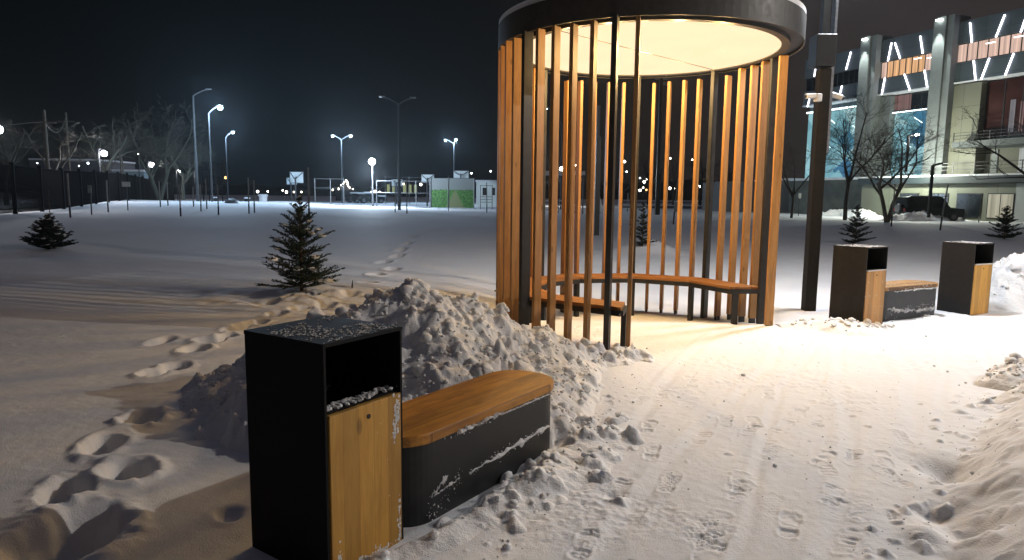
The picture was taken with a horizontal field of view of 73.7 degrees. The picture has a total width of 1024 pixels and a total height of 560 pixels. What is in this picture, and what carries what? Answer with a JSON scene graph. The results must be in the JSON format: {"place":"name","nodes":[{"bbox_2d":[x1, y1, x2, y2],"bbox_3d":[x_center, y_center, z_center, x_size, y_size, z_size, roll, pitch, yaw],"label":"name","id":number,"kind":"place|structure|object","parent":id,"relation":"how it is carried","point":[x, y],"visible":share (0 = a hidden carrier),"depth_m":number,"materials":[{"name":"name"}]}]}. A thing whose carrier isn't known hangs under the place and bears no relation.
{"place":"outdoors","nodes":[
{"label":"outdoors","id":0,"kind":"place"},
{"bbox_2d":[8,179,705,199],"bbox_3d":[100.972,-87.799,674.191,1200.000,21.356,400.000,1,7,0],"label":"hills","id":1,"kind":"structure","parent":0,"point":[278,191],"depth_m":506.97,"materials":[{"name":"black"}]},
{"bbox_2d":[0,193,1023,559],"bbox_3d":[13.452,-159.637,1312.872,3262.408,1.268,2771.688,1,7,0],"label":"snow ground","id":2,"kind":"structure","parent":0,"point":[104,455],"depth_m":5.52,"materials":[{"name":"snow"}]},
{"bbox_2d":[0,118,44,196],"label":"bare tree","id":3,"kind":"object","parent":2,"relation":"on","point":[15,151],"visible":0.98,"depth_m":51.73,"materials":[{"name":"brown plant"}]},
{"bbox_2d":[27,110,55,168],"bbox_3d":[-38.002,-9.859,55.261,2.550,7.660,0.340,1,7,0],"label":"utility pole","id":4,"kind":"object","parent":2,"relation":"on","point":[47,162],"visible":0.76,"depth_m":55.01,"materials":[{"name":"grey wood"}]},
{"bbox_2d":[19,213,78,248],"bbox_3d":[-11.877,-1.099,17.520,1.295,1.240,1.271,-6,10,-43],"label":"young spruce","id":5,"kind":"object","parent":2,"relation":"on","point":[49,235],"visible":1,"depth_m":17.41,"materials":[{"name":"green plant"}]},
{"bbox_2d":[1,119,107,169],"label":"bare tree","id":6,"kind":"object","parent":2,"relation":"on","point":[60,151],"visible":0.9,"depth_m":57.49,"materials":[{"name":"brown plant"}]},
{"bbox_2d":[58,112,73,170],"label":"utility pole","id":7,"kind":"object","parent":2,"relation":"on","point":[67,145],"visible":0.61,"depth_m":78.57,"materials":[{"name":"grey wood"}]},
{"bbox_2d":[66,173,71,217],"bbox_3d":[-21.410,-3.933,33.004,0.091,2.423,0.088,1,7,0],"label":"tree stake","id":8,"kind":"object","parent":2,"relation":"on","point":[69,205],"visible":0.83,"depth_m":32.97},
{"bbox_2d":[28,158,135,187],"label":"building","id":9,"kind":"structure","parent":2,"relation":"on","point":[93,165],"depth_m":103.76,"materials":[{"name":"grey"}]},
{"bbox_2d":[0,162,173,213],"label":"boundary fence","id":10,"kind":"object","parent":2,"relation":"on","point":[54,182],"visible":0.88,"depth_m":46.55,"materials":[{"name":"metal"}]},
{"bbox_2d":[98,148,106,171],"bbox_3d":[-36.656,-9.326,61.416,0.729,4.947,0.496,4,8,24],"label":"globe lamp","id":11,"kind":"object","parent":2,"relation":"on","point":[104,153],"visible":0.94,"depth_m":61.09,"materials":[{"name":"glass"}]},
{"bbox_2d":[56,119,152,171],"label":"bare tree","id":12,"kind":"object","parent":2,"relation":"on","point":[114,154],"visible":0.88,"depth_m":65.50,"materials":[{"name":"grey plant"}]},
{"bbox_2d":[88,131,137,198],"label":"bare tree","id":13,"kind":"object","parent":2,"relation":"on","point":[121,164],"visible":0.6,"depth_m":68.82,"materials":[{"name":"brown plant"}]},
{"bbox_2d":[122,182,129,209],"bbox_3d":[-26.143,-5.586,46.373,0.550,2.142,0.100,1,7,0],"label":"sign post","id":14,"kind":"object","parent":2,"relation":"on","point":[126,184],"visible":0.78,"depth_m":46.23,"materials":[{"name":"metal"}]},
{"bbox_2d":[108,169,150,199],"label":"building","id":15,"kind":"structure","parent":2,"relation":"on","point":[136,172],"depth_m":94.96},
{"bbox_2d":[101,93,210,199],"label":"bare tree","id":16,"kind":"object","parent":2,"relation":"on","point":[163,151],"visible":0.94,"depth_m":76.66,"materials":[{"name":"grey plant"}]},
{"bbox_2d":[151,137,216,199],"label":"bare tree","id":17,"kind":"object","parent":2,"relation":"on","point":[184,180],"visible":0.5,"depth_m":86.55,"materials":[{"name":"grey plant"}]},
{"bbox_2d":[192,88,211,200],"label":"street lamp","id":18,"kind":"object","parent":2,"relation":"on","point":[196,175],"visible":0.97,"depth_m":66.95,"materials":[{"name":"metal"}]},
{"bbox_2d":[202,162,227,201],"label":"court fence","id":19,"kind":"object","parent":2,"relation":"on","point":[215,184],"visible":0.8,"depth_m":66.33,"materials":[{"name":"metal"}]},
{"bbox_2d":[208,105,223,201],"bbox_3d":[-27.679,-11.745,64.033,1.505,9.160,0.462,1,7,0],"label":"street lamp","id":20,"kind":"object","parent":2,"relation":"on","point":[219,107],"visible":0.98,"depth_m":64.03,"materials":[{"name":"metal"}]},
{"bbox_2d":[286,177,296,200],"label":"basketball hoop","id":21,"kind":"object","parent":2,"relation":"on","point":[287,182],"visible":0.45,"depth_m":98.89,"materials":[{"name":"grey metal"}]},
{"bbox_2d":[289,171,303,201],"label":"basketball hoop","id":22,"kind":"object","parent":2,"relation":"on","point":[296,177],"visible":0.94,"depth_m":77.13,"materials":[{"name":"grey metal"}]},
{"bbox_2d":[254,195,344,290],"bbox_3d":[-3.107,-0.384,9.921,1.300,1.725,1.151,-3,8,-26],"label":"young spruce","id":23,"kind":"object","parent":2,"relation":"on","point":[300,274],"visible":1,"depth_m":9.82,"materials":[{"name":"green plant"}]},
{"bbox_2d":[307,167,309,214],"bbox_3d":[-9.132,-3.621,30.682,0.098,2.839,0.088,1,7,0],"label":"tree stake","id":24,"kind":"object","parent":2,"relation":"on","point":[308,190],"visible":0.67,"depth_m":30.62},
{"bbox_2d":[244,315,403,559],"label":"litter bin","id":25,"kind":"object","parent":2,"relation":"on","point":[324,415],"visible":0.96,"depth_m":2.92,"materials":[{"name":"black metal"}]},
{"bbox_2d":[327,392,401,559],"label":"door","id":26,"kind":"structure","parent":25,"relation":"in","point":[363,514],"depth_m":2.94,"materials":[{"name":"brown wood"}]},
{"bbox_2d":[314,178,343,204],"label":"court fence","id":27,"kind":"object","parent":2,"relation":"on","point":[330,190],"visible":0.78,"depth_m":75.34,"materials":[{"name":"metal"}]},
{"bbox_2d":[331,135,352,202],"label":"street lamp","id":28,"kind":"object","parent":2,"relation":"on","point":[341,164],"visible":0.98,"depth_m":93.77,"materials":[{"name":"metal"}]},
{"bbox_2d":[335,180,358,200],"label":"lit pavilion","id":29,"kind":"structure","parent":2,"relation":"on","point":[348,187],"depth_m":146.98,"materials":[{"name":"black paint"}]},
{"bbox_2d":[344,192,367,201],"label":"parked car","id":30,"kind":"object","parent":2,"relation":"on","point":[348,198],"visible":0.41,"depth_m":115.99,"materials":[{"name":"paint"}]},
{"bbox_2d":[351,192,375,202],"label":"parked car","id":31,"kind":"object","parent":2,"relation":"on","point":[354,198],"visible":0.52,"depth_m":110.07,"materials":[{"name":"paint"}]},
{"bbox_2d":[357,192,386,202],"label":"parked car","id":32,"kind":"object","parent":2,"relation":"on","point":[364,197],"visible":0.89,"depth_m":103.35,"materials":[{"name":"paint"}]},
{"bbox_2d":[369,158,374,206],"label":"street lamp","id":33,"kind":"object","parent":2,"relation":"on","point":[372,161],"visible":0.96,"depth_m":71.20,"materials":[{"name":"grey"}]},
{"bbox_2d":[391,179,402,203],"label":"basketball hoop","id":34,"kind":"object","parent":2,"relation":"on","point":[396,182],"visible":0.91,"depth_m":94.01,"materials":[{"name":"grey metal"}]},
{"bbox_2d":[379,96,415,209],"bbox_3d":[-10.216,-11.212,61.103,3.291,10.261,0.300,1,7,0],"label":"street lamp","id":35,"kind":"object","parent":2,"relation":"on","point":[399,190],"visible":0.98,"depth_m":61.06,"materials":[{"name":"metal"}]},
{"bbox_2d":[387,184,416,192],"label":"barrier","id":36,"kind":"object","parent":2,"relation":"on","point":[404,188],"visible":0.61,"depth_m":118.95,"materials":[{"name":"grey"}]},
{"bbox_2d":[376,180,429,207],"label":"court fence","id":37,"kind":"object","parent":2,"relation":"on","point":[397,192],"visible":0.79,"depth_m":71.42,"materials":[{"name":"metal"}]},
{"bbox_2d":[178,277,654,559],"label":"snow pile","id":38,"kind":"object","parent":2,"relation":"on","point":[449,340],"visible":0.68,"depth_m":4.74,"materials":[{"name":"snow"}]},
{"bbox_2d":[306,306,325,318],"bbox_3d":[-1.500,0.282,5.224,0.152,0.168,0.142,3,8,22],"label":"snow block","id":39,"kind":"object","parent":38,"relation":"on","point":[314,311],"depth_m":5.18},
{"bbox_2d":[399,278,430,293],"bbox_3d":[-0.765,0.100,5.333,0.243,0.228,0.240,1,7,0],"label":"snow block","id":40,"kind":"object","parent":38,"relation":"on","point":[421,288],"depth_m":5.30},
{"bbox_2d":[421,174,433,205],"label":"basketball hoop","id":41,"kind":"object","parent":2,"relation":"on","point":[425,177],"visible":0.88,"depth_m":83.00,"materials":[{"name":"grey metal"}]},
{"bbox_2d":[430,178,474,207],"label":"court banner","id":42,"kind":"object","parent":2,"relation":"on","point":[461,192],"visible":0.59,"depth_m":76.36,"materials":[{"name":"fabric"}]},
{"bbox_2d":[453,170,468,178],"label":"basketball hoop","id":43,"kind":"object","parent":2,"relation":"on","point":[460,174],"visible":0.8,"depth_m":83.02,"materials":[{"name":"grey metal"}]},
{"bbox_2d":[402,370,553,527],"bbox_3d":[-0.258,0.959,3.899,0.483,0.580,1.460,6,9,35],"label":"park bench","id":44,"kind":"object","parent":2,"relation":"on","point":[465,441],"visible":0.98,"depth_m":3.67,"materials":[{"name":"metal"}]},
{"bbox_2d":[475,180,496,206],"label":"building","id":45,"kind":"structure","parent":2,"relation":"on","point":[489,190],"depth_m":91.25,"materials":[{"name":"white paint"}]},
{"bbox_2d":[480,185,492,208],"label":"court fence","id":46,"kind":"object","parent":2,"relation":"on","point":[485,199],"visible":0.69,"depth_m":73.42,"materials":[{"name":"metal"}]},
{"bbox_2d":[547,107,562,208],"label":"street lamp","id":47,"kind":"object","parent":2,"relation":"on","point":[561,168],"visible":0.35,"depth_m":79.07,"materials":[{"name":"metal"}]},
{"bbox_2d":[594,105,601,234],"bbox_3d":[3.414,-4.186,27.154,0.200,5.400,0.200,1,7,0],"label":"lamp post","id":48,"kind":"object","parent":2,"relation":"on","point":[597,183],"visible":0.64,"depth_m":27.07,"materials":[{"name":"metal"}]},
{"bbox_2d":[602,165,644,204],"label":"bare tree","id":49,"kind":"object","parent":2,"relation":"on","point":[616,187],"visible":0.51,"depth_m":128.44,"materials":[{"name":"brown plant"}]},
{"bbox_2d":[636,202,656,245],"bbox_3d":[3.591,-1.367,18.549,0.716,1.500,0.594,1,7,0],"label":"young spruce","id":50,"kind":"object","parent":2,"relation":"on","point":[643,222],"visible":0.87,"depth_m":18.50,"materials":[{"name":"green plant"}]},
{"bbox_2d":[494,0,806,349],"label":"round pavilion","id":51,"kind":"structure","parent":2,"relation":"on","point":[614,41],"depth_m":7.90,"materials":[{"name":"brown wood"}]},
{"bbox_2d":[638,147,663,204],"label":"bare tree","id":52,"kind":"object","parent":2,"relation":"on","point":[646,175],"visible":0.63,"depth_m":138.07,"materials":[{"name":"brown plant"}]},
{"bbox_2d":[654,78,668,214],"bbox_3d":[13.826,-12.401,63.736,1.300,13.200,0.420,1,7,0],"label":"lamp post","id":53,"kind":"object","parent":2,"relation":"on","point":[657,193],"visible":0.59,"depth_m":63.70,"materials":[{"name":"metal"}]},
{"bbox_2d":[622,205,701,208],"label":"park wall","id":54,"kind":"structure","parent":2,"relation":"on","point":[672,206],"depth_m":100.65,"materials":[{"name":"metal"}]},
{"bbox_2d":[623,201,701,203],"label":"park wall","id":55,"kind":"structure","parent":2,"relation":"on","point":[654,202],"depth_m":207.58,"materials":[{"name":"metal"}]},
{"bbox_2d":[663,157,685,204],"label":"bare tree","id":56,"kind":"object","parent":2,"relation":"on","point":[674,191],"visible":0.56,"depth_m":118.88,"materials":[{"name":"brown plant"}]},
{"bbox_2d":[673,179,678,223],"bbox_3d":[9.799,-4.545,40.935,0.277,3.031,0.088,1,7,0],"label":"tree stake","id":57,"kind":"object","parent":2,"relation":"on","point":[675,202],"visible":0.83,"depth_m":40.89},
{"bbox_2d":[685,153,720,204],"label":"bare tree","id":58,"kind":"object","parent":2,"relation":"on","point":[700,188],"visible":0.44,"depth_m":133.41,"materials":[{"name":"brown plant"}]},
{"bbox_2d":[706,162,742,181],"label":"bare tree","id":59,"kind":"object","parent":2,"relation":"on","point":[729,174],"visible":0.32,"depth_m":108.48,"materials":[{"name":"brown plant"}]},
{"bbox_2d":[702,181,754,211],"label":"building","id":60,"kind":"structure","parent":2,"relation":"on","point":[716,192],"depth_m":83.51,"materials":[{"name":"grey"}]},
{"bbox_2d":[483,335,1017,559],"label":"snow crumbs","id":61,"kind":"object","parent":2,"relation":"on","point":[506,546],"visible":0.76,"depth_m":4.17,"materials":[{"name":"snow"}]},
{"bbox_2d":[754,178,795,212],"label":"building","id":62,"kind":"structure","parent":2,"relation":"on","point":[784,200],"depth_m":79.38,"materials":[{"name":"grey"}]},
{"bbox_2d":[755,141,842,217],"bbox_3d":[23.703,-8.527,56.939,7.232,7.080,5.471,7,9,40],"label":"bare tree","id":63,"kind":"object","parent":2,"relation":"on","point":[793,193],"visible":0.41,"depth_m":57.42,"materials":[{"name":"brown plant"}]},
{"bbox_2d":[801,0,838,310],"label":"lamp post","id":64,"kind":"object","parent":2,"relation":"on","point":[822,51],"visible":0.81,"depth_m":9.56,"materials":[{"name":"metal"}]},
{"bbox_2d":[803,93,821,101],"bbox_3d":[4.119,-2.508,9.367,0.252,0.112,0.088,-1,7,-10],"label":"security camera","id":65,"kind":"object","parent":64,"relation":"attached to","point":[816,97],"visible":1,"depth_m":9.34,"materials":[{"name":"white paint"}]},
{"bbox_2d":[832,92,844,99],"bbox_3d":[4.514,-2.564,9.530,0.244,0.116,0.088,3,7,20],"label":"security camera","id":66,"kind":"object","parent":64,"relation":"attached to","point":[838,96],"visible":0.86,"depth_m":9.49,"materials":[{"name":"white paint"}]},
{"bbox_2d":[822,209,882,218],"bbox_3d":[31.557,-6.187,63.897,4.658,1.065,14.124,3,7,17],"label":"snow pile","id":67,"kind":"object","parent":2,"relation":"on","point":[865,213],"visible":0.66,"depth_m":63.32,"materials":[{"name":"snow"}]},
{"bbox_2d":[838,205,876,243],"bbox_3d":[11.717,-1.754,23.341,1.369,1.690,1.005,-4,8,-33],"label":"young spruce","id":68,"kind":"object","parent":2,"relation":"on","point":[856,221],"visible":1,"depth_m":23.24,"materials":[{"name":"green plant"}]},
{"bbox_2d":[829,244,888,323],"bbox_3d":[4.507,0.058,8.878,0.464,1.019,0.480,-4,8,-32],"label":"litter bin","id":69,"kind":"object","parent":2,"relation":"on","point":[858,283],"visible":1,"depth_m":8.75,"materials":[{"name":"metal"}]},
{"bbox_2d":[863,270,885,323],"bbox_3d":[4.621,0.235,8.717,0.426,0.710,0.033,-4,8,-32],"label":"door","id":70,"kind":"structure","parent":69,"relation":"in","point":[875,280],"depth_m":8.70,"materials":[{"name":"brown wood"}]},
{"bbox_2d":[779,314,948,336],"bbox_3d":[4.711,0.546,8.685,2.700,0.217,1.240,-1,7,-15],"label":"snow pile","id":71,"kind":"object","parent":2,"relation":"on","point":[851,326],"visible":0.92,"depth_m":8.43,"materials":[{"name":"snow"}]},
{"bbox_2d":[829,83,923,219],"bbox_3d":[27.449,-9.689,52.678,5.455,10.598,7.684,-6,10,-43],"label":"bare tree","id":72,"kind":"object","parent":2,"relation":"on","point":[849,178],"visible":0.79,"depth_m":52.98,"materials":[{"name":"brown plant"}]},
{"bbox_2d":[826,106,955,221],"bbox_3d":[27.712,-8.444,49.569,8.981,8.978,10.891,1,7,0],"label":"bare tree","id":73,"kind":"object","parent":2,"relation":"on","point":[900,158],"visible":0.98,"depth_m":49.19,"materials":[{"name":"brown plant"}]},
{"bbox_2d":[891,184,895,225],"bbox_3d":[23.398,-4.433,41.938,0.115,2.898,0.088,1,7,0],"label":"tree stake","id":74,"kind":"object","parent":2,"relation":"on","point":[893,204],"visible":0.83,"depth_m":41.89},
{"bbox_2d":[788,7,1023,222],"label":"office building","id":75,"kind":"structure","parent":2,"relation":"on","point":[945,68],"depth_m":59.18,"materials":[{"name":"grey"}]},
{"bbox_2d":[806,78,811,91],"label":"window","id":76,"kind":"structure","parent":75,"relation":"in","point":[808,84],"depth_m":74.04,"materials":[{"name":"black glass"}]},
{"bbox_2d":[837,72,843,85],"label":"window","id":77,"kind":"structure","parent":75,"relation":"in","point":[840,75],"depth_m":70.15,"materials":[{"name":"black glass"}]},
{"bbox_2d":[843,71,848,84],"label":"window","id":78,"kind":"structure","parent":75,"relation":"in","point":[846,74],"depth_m":69.51,"materials":[{"name":"black glass"}]},
{"bbox_2d":[848,70,854,83],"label":"window","id":79,"kind":"structure","parent":75,"relation":"in","point":[851,73],"depth_m":68.89,"materials":[{"name":"black glass"}]},
{"bbox_2d":[881,62,887,78],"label":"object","id":80,"kind":"structure","parent":75,"relation":"in","point":[885,64],"depth_m":65.41,"materials":[{"name":"pink"}]},
{"bbox_2d":[887,60,893,77],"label":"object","id":81,"kind":"structure","parent":75,"relation":"in","point":[890,63],"depth_m":64.80,"materials":[{"name":"brown"}]},
{"bbox_2d":[893,59,899,76],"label":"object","id":82,"kind":"structure","parent":75,"relation":"in","point":[896,62],"depth_m":64.22,"materials":[{"name":"brown"}]},
{"bbox_2d":[899,58,905,75],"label":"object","id":83,"kind":"structure","parent":75,"relation":"in","point":[902,67],"depth_m":63.63,"materials":[{"name":"brown"}]},
{"bbox_2d":[905,57,912,74],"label":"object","id":84,"kind":"structure","parent":75,"relation":"in","point":[908,70],"depth_m":63.05,"materials":[{"name":"brown"}]},
{"bbox_2d":[911,55,918,73],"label":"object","id":85,"kind":"structure","parent":75,"relation":"in","point":[915,62],"depth_m":62.44,"materials":[{"name":"brown"}]},
{"bbox_2d":[918,54,925,71],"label":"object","id":86,"kind":"structure","parent":75,"relation":"in","point":[921,66],"depth_m":61.84,"materials":[{"name":"brown"}]},
{"bbox_2d":[925,53,931,70],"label":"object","id":87,"kind":"structure","parent":75,"relation":"in","point":[927,61],"depth_m":61.29,"materials":[{"name":"pink"}]},
{"bbox_2d":[932,193,948,203],"bbox_3d":[36.236,-6.382,58.092,0.120,2.000,1.782,-2,8,-22],"label":"window","id":88,"kind":"structure","parent":75,"relation":"in","point":[933,194],"depth_m":57.62,"materials":[{"name":"grey glass"}]},
{"bbox_2d":[958,43,967,62],"bbox_3d":[38.558,-19.398,58.406,0.075,1.550,0.861,-2,8,-22],"label":"facade panel","id":89,"kind":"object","parent":75,"relation":"in","point":[963,48],"depth_m":58.36,"materials":[{"name":"pink"}]},
{"bbox_2d":[956,193,981,217],"bbox_3d":[37.219,-6.074,55.673,0.120,2.000,2.041,-2,8,-22],"label":"window","id":90,"kind":"structure","parent":75,"relation":"in","point":[970,202],"depth_m":55.48,"materials":[{"name":"grey glass"}]},
{"bbox_2d":[967,41,978,60],"bbox_3d":[38.887,-19.297,57.615,0.075,1.550,0.861,-2,8,-22],"label":"facade panel","id":91,"kind":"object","parent":75,"relation":"in","point":[972,53],"depth_m":57.58,"materials":[{"name":"pink"}]},
{"bbox_2d":[977,39,988,59],"bbox_3d":[39.210,-19.194,56.802,0.075,1.550,0.861,-2,8,-22],"label":"panel","id":92,"kind":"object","parent":75,"relation":"in","point":[983,47],"depth_m":56.77,"materials":[{"name":"pink"}]},
{"bbox_2d":[988,36,999,57],"bbox_3d":[39.534,-19.091,55.995,0.075,1.550,0.861,-2,8,-22],"label":"panel","id":93,"kind":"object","parent":75,"relation":"in","point":[993,50],"depth_m":55.95,"materials":[{"name":"pink"}]},
{"bbox_2d":[990,149,998,172],"bbox_3d":[40.407,-9.953,57.191,0.080,1.900,0.500,-2,8,-22],"label":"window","id":94,"kind":"structure","parent":75,"relation":"in","point":[995,157],"depth_m":57.15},
{"bbox_2d":[986,193,1014,218],"bbox_3d":[38.163,-5.779,53.358,0.120,2.000,2.044,-2,8,-22],"label":"window","id":95,"kind":"structure","parent":75,"relation":"in","point":[995,201],"depth_m":53.42,"materials":[{"name":"brown"}]},
{"bbox_2d":[998,34,1010,55],"bbox_3d":[39.861,-18.990,55.199,0.075,1.550,0.861,-2,8,-22],"label":"window","id":96,"kind":"structure","parent":75,"relation":"in","point":[1005,41],"depth_m":55.17,"materials":[{"name":"pink"}]},
{"bbox_2d":[1010,32,1022,53],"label":"window","id":97,"kind":"structure","parent":75,"relation":"in","point":[1016,43],"depth_m":54.37,"materials":[{"name":"pink"}]},
{"bbox_2d":[1017,148,1023,171],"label":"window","id":98,"kind":"structure","parent":75,"relation":"in","point":[1021,153],"depth_m":55.19,"materials":[{"name":"white"}]},
{"bbox_2d":[883,280,937,321],"bbox_3d":[5.330,0.337,9.470,1.420,0.580,0.476,-3,8,-27],"label":"park bench","id":99,"kind":"object","parent":2,"relation":"on","point":[907,299],"visible":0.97,"depth_m":9.28,"materials":[{"name":"grey metal"}]},
{"bbox_2d":[877,210,968,220],"bbox_3d":[34.142,-5.090,55.254,11.431,1.314,3.918,-3,8,-26],"label":"snow pile","id":100,"kind":"object","parent":2,"relation":"on","point":[916,216],"visible":0.52,"depth_m":53.11,"materials":[{"name":"snow"}]},
{"bbox_2d":[893,196,964,220],"bbox_3d":[33.576,-5.799,55.159,4.920,2.010,1.890,1,7,0],"label":"parked car","id":101,"kind":"object","parent":2,"relation":"on","point":[906,204],"visible":0.57,"depth_m":54.28,"materials":[{"name":"paint"}]},
{"bbox_2d":[927,162,942,217],"bbox_3d":[29.458,-6.264,47.552,0.746,3.820,0.160,1,7,0],"label":"yard lamp","id":102,"kind":"object","parent":2,"relation":"on","point":[930,192],"visible":1,"depth_m":47.50,"materials":[{"name":"metal"}]},
{"bbox_2d":[939,184,948,229],"bbox_3d":[23.608,-3.825,37.343,0.318,2.826,0.088,1,7,0],"label":"tree stake","id":103,"kind":"object","parent":2,"relation":"on","point":[943,207],"visible":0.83,"depth_m":37.30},
{"bbox_2d":[937,241,994,314],"bbox_3d":[6.575,-0.043,9.892,0.464,1.019,0.480,-3,8,-27],"label":"litter bin","id":104,"kind":"object","parent":2,"relation":"on","point":[965,277],"visible":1,"depth_m":9.76,"materials":[{"name":"dark painted metal"},{"name":"wood"}]},
{"bbox_2d":[970,264,991,314],"bbox_3d":[6.673,0.134,9.723,0.426,0.710,0.033,-3,8,-27],"label":"door","id":105,"kind":"structure","parent":104,"relation":"in","point":[982,273],"depth_m":9.71,"materials":[{"name":"brown wood"}]},
{"bbox_2d":[942,105,1023,179],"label":"bare tree","id":106,"kind":"object","parent":2,"relation":"on","point":[1005,159],"visible":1,"depth_m":41.04,"materials":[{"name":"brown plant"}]},
{"bbox_2d":[972,352,1023,404],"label":"snow pile","id":107,"kind":"object","parent":2,"relation":"on","point":[1007,376],"visible":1,"depth_m":5.89,"materials":[{"name":"snow"}]},
{"bbox_2d":[984,205,1022,238],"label":"young spruce","id":108,"kind":"object","parent":2,"relation":"on","point":[1005,222],"visible":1,"depth_m":27.16,"materials":[{"name":"green plant"}]},
{"bbox_2d":[988,253,1023,311],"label":"snow pile","id":109,"kind":"object","parent":2,"relation":"on","point":[1007,287],"visible":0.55,"depth_m":10.23,"materials":[{"name":"snow"}]},
{"bbox_2d":[0,0,1023,189],"label":"sky","id":110,"kind":"structure","parent":0,"point":[288,76],"materials":[{"name":"black"}]},
{"bbox_2d":[545,171,584,213],"bbox_3d":[4.671,-8.074,62.979,3.732,3.827,3.200,1,7,0],"label":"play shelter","id":111,"kind":"object","parent":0,"point":[560,174],"visible":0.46,"depth_m":61.72,"materials":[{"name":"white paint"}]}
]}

